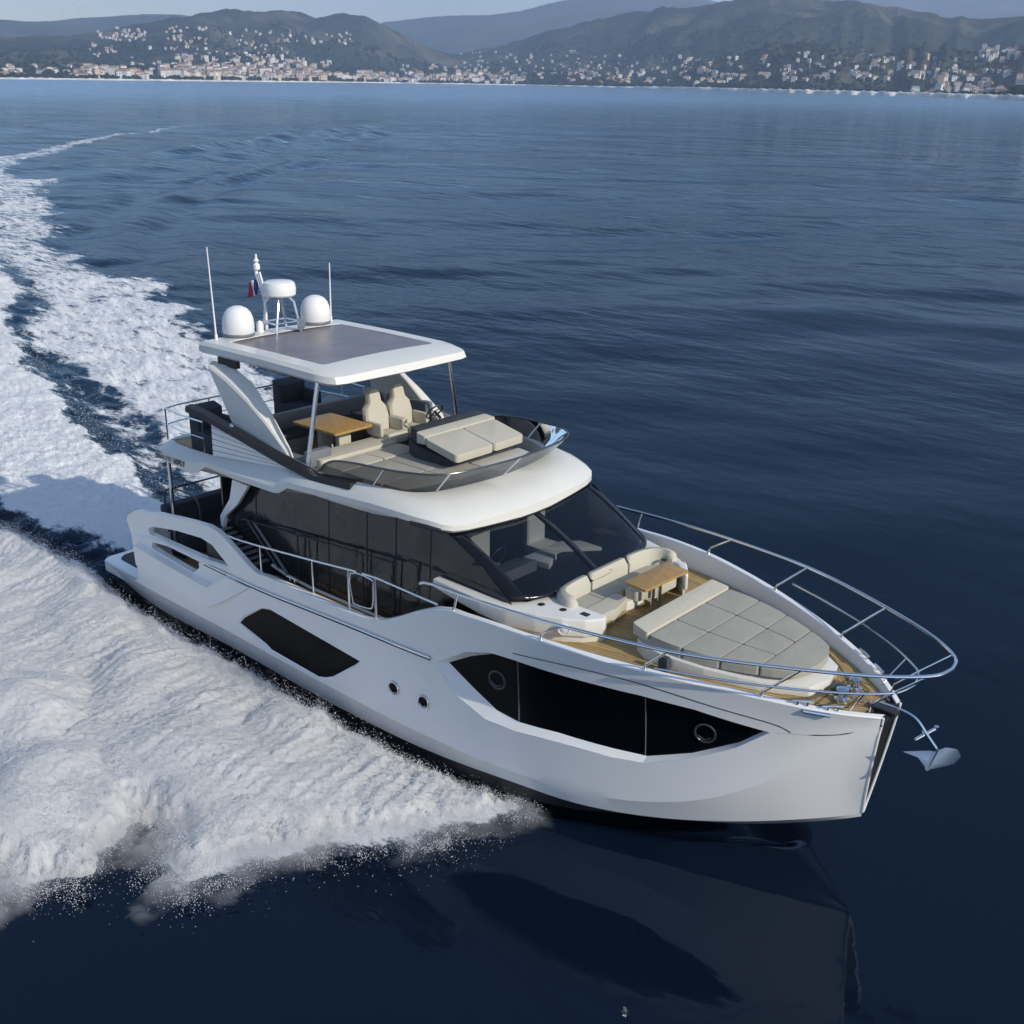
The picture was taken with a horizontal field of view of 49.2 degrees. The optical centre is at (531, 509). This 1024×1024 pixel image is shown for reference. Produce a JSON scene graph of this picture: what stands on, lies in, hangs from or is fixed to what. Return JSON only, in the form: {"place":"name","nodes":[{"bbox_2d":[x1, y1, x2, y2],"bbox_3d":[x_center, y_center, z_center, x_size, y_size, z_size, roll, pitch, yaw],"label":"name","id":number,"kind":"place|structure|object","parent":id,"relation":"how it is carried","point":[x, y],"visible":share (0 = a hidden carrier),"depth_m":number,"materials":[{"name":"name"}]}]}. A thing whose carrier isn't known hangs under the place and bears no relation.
{"place":"outdoors","nodes":[
{"label":"outdoors","id":0,"kind":"place"},
{"bbox_2d":[0,14,190,36],"bbox_3d":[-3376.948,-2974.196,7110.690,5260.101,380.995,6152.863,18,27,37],"label":"hills","id":1,"kind":"structure","parent":0,"point":[15,28],"depth_m":6776.42,"materials":[{"name":"blue"}]},
{"bbox_2d":[0,0,731,22],"label":"sky","id":2,"kind":"structure","parent":0,"point":[381,11],"materials":[{"name":"blue"}]},
{"bbox_2d":[0,79,1023,1023],"bbox_3d":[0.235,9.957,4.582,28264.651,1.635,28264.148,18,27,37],"label":"sea","id":3,"kind":"structure","parent":0,"point":[788,325],"depth_m":39.67,"materials":[{"name":"blue liquid"}]},
{"bbox_2d":[0,531,544,885],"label":"bow spray","id":4,"kind":"object","parent":3,"relation":"on","point":[53,631],"visible":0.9,"depth_m":18.71,"materials":[{"name":"liquid"}]},
{"bbox_2d":[0,331,546,941],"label":"spray drops","id":5,"kind":"object","parent":3,"relation":"on","point":[338,727],"visible":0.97,"depth_m":18.08,"materials":[{"name":"white liquid"}]},
{"bbox_2d":[104,247,960,823],"bbox_3d":[-1.263,-0.049,20.838,19.000,8.810,5.455,17,25,37],"label":"motor yacht","id":6,"kind":"object","parent":3,"relation":"on","point":[388,547],"visible":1,"depth_m":19.12,"materials":[{"name":"white plastic"}]},
{"bbox_2d":[189,400,232,454],"bbox_3d":[-6.403,-1.655,22.624,0.900,0.898,0.630,17,25,37],"label":"cabinet","id":7,"kind":"object","parent":6,"relation":"on","point":[214,407],"visible":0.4,"depth_m":22.59,"materials":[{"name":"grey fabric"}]},
{"bbox_2d":[220,476,231,509],"bbox_3d":[-4.989,-0.180,24.170,0.050,2.520,3.900,17,25,37],"label":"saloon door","id":8,"kind":"structure","parent":6,"relation":"in","point":[225,482],"depth_m":22.57,"materials":[{"name":"glass"}]},
{"bbox_2d":[248,279,257,297],"bbox_3d":[-5.805,-4.629,23.311,0.283,0.417,0.068,12,24,27],"label":"flag","id":9,"kind":"object","parent":6,"relation":"attached to","point":[253,288],"visible":1,"depth_m":23.29,"materials":[{"name":"multicoloured fabric"}]},
{"bbox_2d":[272,376,320,412],"bbox_3d":[-5.208,-2.435,24.845,0.850,0.898,0.700,17,25,37],"label":"covered deck chair","id":10,"kind":"object","parent":6,"relation":"on","point":[291,392],"visible":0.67,"depth_m":24.79,"materials":[{"name":"grey fabric"}]},
{"bbox_2d":[227,485,511,622],"bbox_3d":[-3.318,0.726,20.292,7.811,2.317,0.159,18,27,37],"label":"saloon side window","id":11,"kind":"structure","parent":6,"relation":"in","point":[421,554],"depth_m":20.15,"materials":[{"name":"black glass"}]},
{"bbox_2d":[490,483,641,546],"bbox_3d":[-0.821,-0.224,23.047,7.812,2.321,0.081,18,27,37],"label":"windshield","id":12,"kind":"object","parent":6,"relation":"in","point":[576,517],"depth_m":21.60,"materials":[{"name":"glass"}]},
{"bbox_2d":[0,0,1023,92],"bbox_3d":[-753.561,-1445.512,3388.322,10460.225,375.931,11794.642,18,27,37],"label":"hills","id":13,"kind":"structure","parent":0,"point":[893,30],"depth_m":3850.98,"materials":[{"name":"green plant"}]},
{"bbox_2d":[82,66,92,73],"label":"apartment block","id":14,"kind":"structure","parent":13,"relation":"on","point":[89,68],"depth_m":2477.40,"materials":[{"name":"white"}]},
{"bbox_2d":[90,64,97,68],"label":"apartment block","id":15,"kind":"structure","parent":13,"relation":"on","point":[94,66],"depth_m":2555.48,"materials":[{"name":"white"}]},
{"bbox_2d":[92,69,99,74],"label":"apartment block","id":16,"kind":"structure","parent":13,"relation":"on","point":[95,71],"depth_m":2344.00,"materials":[{"name":"beige"}]},
{"bbox_2d":[101,64,108,72],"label":"apartment block","id":17,"kind":"structure","parent":13,"relation":"on","point":[105,66],"depth_m":2582.67,"materials":[{"name":"white paint"}]},
{"bbox_2d":[108,66,115,73],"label":"apartment block","id":18,"kind":"structure","parent":13,"relation":"on","point":[111,67],"depth_m":2561.58,"materials":[{"name":"white paint"}]},
{"bbox_2d":[110,69,119,74],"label":"apartment block","id":19,"kind":"structure","parent":13,"relation":"on","point":[112,71],"depth_m":2411.33,"materials":[{"name":"beige"}]},
{"bbox_2d":[115,70,121,78],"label":"apartment block","id":20,"kind":"structure","parent":13,"relation":"on","point":[118,72],"depth_m":2383.14,"materials":[{"name":"grey paint"}]},
{"bbox_2d":[120,69,130,75],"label":"apartment block","id":21,"kind":"structure","parent":13,"relation":"on","point":[127,72],"depth_m":2405.12,"materials":[{"name":"white"}]},
{"bbox_2d":[143,72,148,78],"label":"apartment block","id":22,"kind":"structure","parent":13,"relation":"on","point":[146,75],"depth_m":2451.71,"materials":[{"name":"beige paint"}]},
{"bbox_2d":[144,70,152,74],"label":"apartment block","id":23,"kind":"structure","parent":13,"relation":"on","point":[149,72],"depth_m":2743.32,"materials":[{"name":"white"}]},
{"bbox_2d":[157,64,165,69],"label":"apartment block","id":24,"kind":"structure","parent":13,"relation":"on","point":[161,65],"depth_m":2777.82,"materials":[{"name":"white"}]},
{"bbox_2d":[158,70,165,77],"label":"apartment block","id":25,"kind":"structure","parent":13,"relation":"on","point":[161,73],"depth_m":2509.85,"materials":[{"name":"beige paint"}]},
{"bbox_2d":[164,69,172,75],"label":"apartment block","id":26,"kind":"structure","parent":13,"relation":"on","point":[168,72],"depth_m":2536.47,"materials":[{"name":"beige"}]},
{"bbox_2d":[173,68,180,74],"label":"apartment block","id":27,"kind":"structure","parent":13,"relation":"on","point":[176,71],"depth_m":2564.40,"materials":[{"name":"white"}]},
{"bbox_2d":[180,69,186,79],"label":"apartment block","id":28,"kind":"structure","parent":13,"relation":"on","point":[183,72],"depth_m":2590.51,"materials":[{"name":"white"}]},
{"bbox_2d":[187,54,192,60],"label":"apartment block","id":29,"kind":"structure","parent":13,"relation":"on","point":[190,56],"depth_m":3527.60,"materials":[{"name":"beige"}]},
{"bbox_2d":[197,65,204,69],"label":"apartment block","id":30,"kind":"structure","parent":13,"relation":"on","point":[200,67],"depth_m":2842.01,"materials":[{"name":"beige paint"}]},
{"bbox_2d":[205,69,215,79],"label":"apartment block","id":31,"kind":"structure","parent":13,"relation":"on","point":[207,71],"depth_m":2651.46,"materials":[{"name":"beige"}]},
{"bbox_2d":[209,71,214,78],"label":"apartment block","id":32,"kind":"structure","parent":13,"relation":"on","point":[211,73],"depth_m":2648.72,"materials":[{"name":"beige paint"}]},
{"bbox_2d":[240,65,248,73],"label":"apartment block","id":33,"kind":"structure","parent":13,"relation":"on","point":[243,67],"depth_m":3044.46,"materials":[{"name":"white"}]},
{"bbox_2d":[259,67,264,73],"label":"apartment block","id":34,"kind":"structure","parent":13,"relation":"on","point":[261,69],"depth_m":3035.47,"materials":[{"name":"white"}]},
{"bbox_2d":[268,72,275,77],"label":"apartment block","id":35,"kind":"structure","parent":13,"relation":"on","point":[273,74],"depth_m":2874.22,"materials":[{"name":"beige paint"}]},
{"bbox_2d":[277,63,283,67],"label":"apartment block","id":36,"kind":"structure","parent":13,"relation":"on","point":[279,65],"depth_m":3351.64,"materials":[{"name":"white paint"}]},
{"bbox_2d":[284,69,291,74],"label":"apartment block","id":37,"kind":"structure","parent":13,"relation":"on","point":[288,70],"depth_m":3091.28,"materials":[{"name":"beige"}]},
{"bbox_2d":[296,71,302,80],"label":"apartment block","id":38,"kind":"structure","parent":13,"relation":"on","point":[299,74],"depth_m":3005.90,"materials":[{"name":"beige"}]},
{"bbox_2d":[305,75,311,80],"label":"apartment block","id":39,"kind":"structure","parent":13,"relation":"on","point":[309,77],"depth_m":3041.44,"materials":[{"name":"beige"}]},
{"bbox_2d":[320,75,326,79],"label":"apartment block","id":40,"kind":"structure","parent":13,"relation":"on","point":[323,77],"depth_m":3111.33,"materials":[{"name":"beige"}]},
{"bbox_2d":[421,76,427,80],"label":"apartment block","id":41,"kind":"structure","parent":13,"relation":"on","point":[423,78],"depth_m":3490.53,"materials":[{"name":"beige"}]},
{"bbox_2d":[471,77,478,81],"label":"apartment block","id":42,"kind":"structure","parent":13,"relation":"on","point":[475,79],"depth_m":3481.11,"materials":[{"name":"white"}]},
{"bbox_2d":[0,25,1018,91],"bbox_3d":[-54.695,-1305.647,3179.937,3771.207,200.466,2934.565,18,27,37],"label":"distant houses","id":43,"kind":"structure","parent":13,"relation":"on","point":[939,85],"depth_m":3133.92,"materials":[{"name":"beige"}]},
{"bbox_2d":[0,19,1023,94],"bbox_3d":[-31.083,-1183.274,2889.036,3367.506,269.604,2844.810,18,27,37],"label":"woodland","id":44,"kind":"object","parent":13,"relation":"on","point":[1018,89],"visible":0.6,"depth_m":3312.40,"materials":[{"name":"green plant"}]},
{"bbox_2d":[0,77,1023,100],"bbox_3d":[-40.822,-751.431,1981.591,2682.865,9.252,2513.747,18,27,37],"label":"shore rocks","id":45,"kind":"object","parent":13,"relation":"on","point":[1011,97],"visible":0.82,"depth_m":2076.66,"materials":[{"name":"stone"}]},
{"bbox_2d":[789,70,796,75],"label":"house","id":46,"kind":"structure","parent":13,"relation":"on","point":[792,72],"depth_m":2561.79,"materials":[{"name":"grey"}]},
{"bbox_2d":[791,76,796,81],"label":"house","id":47,"kind":"structure","parent":13,"relation":"on","point":[793,78],"depth_m":2486.39,"materials":[{"name":"white"}]},
{"bbox_2d":[822,72,828,78],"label":"house","id":48,"kind":"structure","parent":13,"relation":"on","point":[825,74],"depth_m":2525.05,"materials":[{"name":"beige"}]},
{"bbox_2d":[910,86,919,90],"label":"house","id":49,"kind":"structure","parent":13,"relation":"on","point":[915,88],"depth_m":2300.03,"materials":[{"name":"white"}]},
{"bbox_2d":[938,76,944,81],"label":"house","id":50,"kind":"structure","parent":13,"relation":"on","point":[940,78],"depth_m":2356.07,"materials":[{"name":"beige"}]},
{"bbox_2d":[944,86,950,91],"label":"house","id":51,"kind":"structure","parent":13,"relation":"on","point":[949,88],"depth_m":2359.75,"materials":[{"name":"beige"}]},
{"bbox_2d":[966,75,974,80],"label":"house","id":52,"kind":"structure","parent":13,"relation":"on","point":[970,77],"depth_m":2400.14,"materials":[{"name":"white"}]},
{"bbox_2d":[977,81,984,87],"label":"house","id":53,"kind":"structure","parent":13,"relation":"on","point":[980,84],"depth_m":2352.32,"materials":[{"name":"beige"}]},
{"bbox_2d":[984,88,994,91],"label":"house","id":54,"kind":"structure","parent":13,"relation":"on","point":[989,89],"depth_m":1389.80,"materials":[{"name":"grey"}]},
{"bbox_2d":[985,47,993,55],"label":"apartment block","id":55,"kind":"structure","parent":13,"relation":"on","point":[987,49],"depth_m":2515.98,"materials":[{"name":"beige"}]},
{"bbox_2d":[996,88,1007,91],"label":"house","id":56,"kind":"structure","parent":13,"relation":"on","point":[1001,89],"depth_m":1355.73,"materials":[{"name":"beige"}]},
{"bbox_2d":[1003,69,1012,77],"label":"house","id":57,"kind":"structure","parent":13,"relation":"on","point":[1006,72],"depth_m":2350.31,"materials":[{"name":"white"}]},
{"bbox_2d":[1008,48,1015,54],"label":"apartment block","id":58,"kind":"structure","parent":13,"relation":"on","point":[1011,49],"depth_m":2474.33,"materials":[{"name":"white"}]},
{"bbox_2d":[1014,51,1023,59],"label":"apartment block","id":59,"kind":"structure","parent":13,"relation":"on","point":[1017,54],"depth_m":2426.99,"materials":[{"name":"beige"}]},
{"bbox_2d":[1015,79,1023,84],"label":"house","id":60,"kind":"structure","parent":13,"relation":"on","point":[1020,81],"depth_m":2248.03,"materials":[{"name":"beige"}]},
{"bbox_2d":[1015,73,1023,81],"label":"house","id":61,"kind":"structure","parent":13,"relation":"on","point":[1019,75],"depth_m":2266.35,"materials":[{"name":"beige"}]},
{"bbox_2d":[380,0,717,53],"bbox_3d":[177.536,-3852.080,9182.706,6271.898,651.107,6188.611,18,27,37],"label":"mountains","id":62,"kind":"structure","parent":0,"point":[459,34],"depth_m":8265.53,"materials":[{"name":"blue"}]},
{"bbox_2d":[833,0,1023,18],"bbox_3d":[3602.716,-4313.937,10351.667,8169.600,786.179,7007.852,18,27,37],"label":"mountains","id":63,"kind":"structure","parent":0,"point":[983,9],"depth_m":9662.82,"materials":[{"name":"blue"}]}
]}

